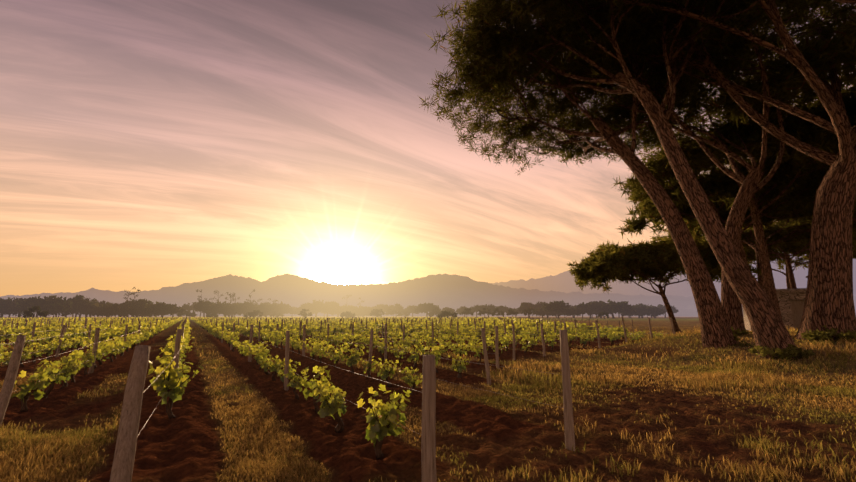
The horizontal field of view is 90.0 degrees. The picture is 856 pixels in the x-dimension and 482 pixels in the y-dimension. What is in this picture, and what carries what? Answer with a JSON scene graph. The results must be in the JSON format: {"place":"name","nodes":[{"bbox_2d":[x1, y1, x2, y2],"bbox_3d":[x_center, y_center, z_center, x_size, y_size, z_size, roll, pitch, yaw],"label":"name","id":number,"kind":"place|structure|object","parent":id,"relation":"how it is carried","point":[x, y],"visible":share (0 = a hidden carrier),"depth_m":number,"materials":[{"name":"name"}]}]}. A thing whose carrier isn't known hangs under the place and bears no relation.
{"place":"outdoors","nodes":[
{"label":"outdoors","id":0,"kind":"place"},
{"bbox_2d":[0,316,855,481],"bbox_3d":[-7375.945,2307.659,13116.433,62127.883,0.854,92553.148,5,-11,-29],"label":"ground","id":1,"kind":"structure","parent":0,"point":[183,445],"depth_m":6.29,"materials":[{"name":"soil"}]},
{"bbox_2d":[11,337,468,459],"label":"vines","id":2,"kind":"object","parent":1,"relation":"on","point":[381,430],"depth_m":6.68,"materials":[{"name":"green plant"}]},
{"bbox_2d":[0,317,627,343],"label":"vines","id":3,"kind":"object","parent":1,"relation":"on","point":[117,328],"depth_m":38.33,"materials":[{"name":"green plant"}]},
{"bbox_2d":[0,326,666,382],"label":"vines","id":4,"kind":"object","parent":1,"relation":"on","point":[119,341],"depth_m":16.93,"materials":[{"name":"green plant"}]},
{"bbox_2d":[0,316,674,481],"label":"vineyard posts","id":5,"kind":"object","parent":1,"relation":"on","point":[124,458],"visible":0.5,"depth_m":4.97,"materials":[{"name":"brown wood"}]},
{"bbox_2d":[0,323,667,436],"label":"trellis wires","id":6,"kind":"object","parent":5,"relation":"attached to","point":[389,348],"visible":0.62,"depth_m":16.18,"materials":[{"name":"silver metal"}]},
{"bbox_2d":[0,325,855,481],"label":"grass","id":7,"kind":"structure","parent":1,"relation":"on","point":[22,452],"depth_m":6.50,"materials":[{"name":"brown plant"}]},
{"bbox_2d":[419,0,855,358],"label":"stone pines","id":8,"kind":"object","parent":1,"relation":"on","point":[829,302],"depth_m":17.42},
{"bbox_2d":[567,6,855,332],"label":"pines","id":9,"kind":"object","parent":1,"relation":"on","point":[615,261],"depth_m":26.67,"materials":[{"name":"plant"}]},
{"bbox_2d":[742,276,807,330],"bbox_3d":[23.067,3.950,27.355,5.100,3.500,3.900,-6,-12,30],"label":"stone hut","id":10,"kind":"object","parent":1,"relation":"on","point":[791,303],"visible":0.23,"depth_m":26.04,"materials":[{"name":"brown stone"}]},
{"bbox_2d":[727,325,855,360],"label":"shrubs","id":11,"kind":"object","parent":1,"relation":"on","point":[790,351],"visible":0.67,"depth_m":13.19,"materials":[{"name":"green plant"}]},
{"bbox_2d":[0,273,855,315],"bbox_3d":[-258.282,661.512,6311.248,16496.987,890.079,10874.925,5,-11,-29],"label":"mountains","id":12,"kind":"structure","parent":0,"point":[453,291],"depth_m":7231.14,"materials":[{"name":"grey stone"}]},
{"bbox_2d":[0,287,678,318],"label":"trees","id":13,"kind":"object","parent":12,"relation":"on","point":[25,307],"depth_m":304.05,"materials":[{"name":"green plant"}]},
{"bbox_2d":[0,0,855,296],"label":"sky","id":14,"kind":"structure","parent":0,"point":[147,145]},
{"bbox_2d":[490,254,855,296],"bbox_3d":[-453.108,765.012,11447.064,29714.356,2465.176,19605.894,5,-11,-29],"label":"mountains","id":15,"kind":"structure","parent":0,"point":[563,282],"depth_m":12942.91,"materials":[{"name":"grey stone"}]}
]}

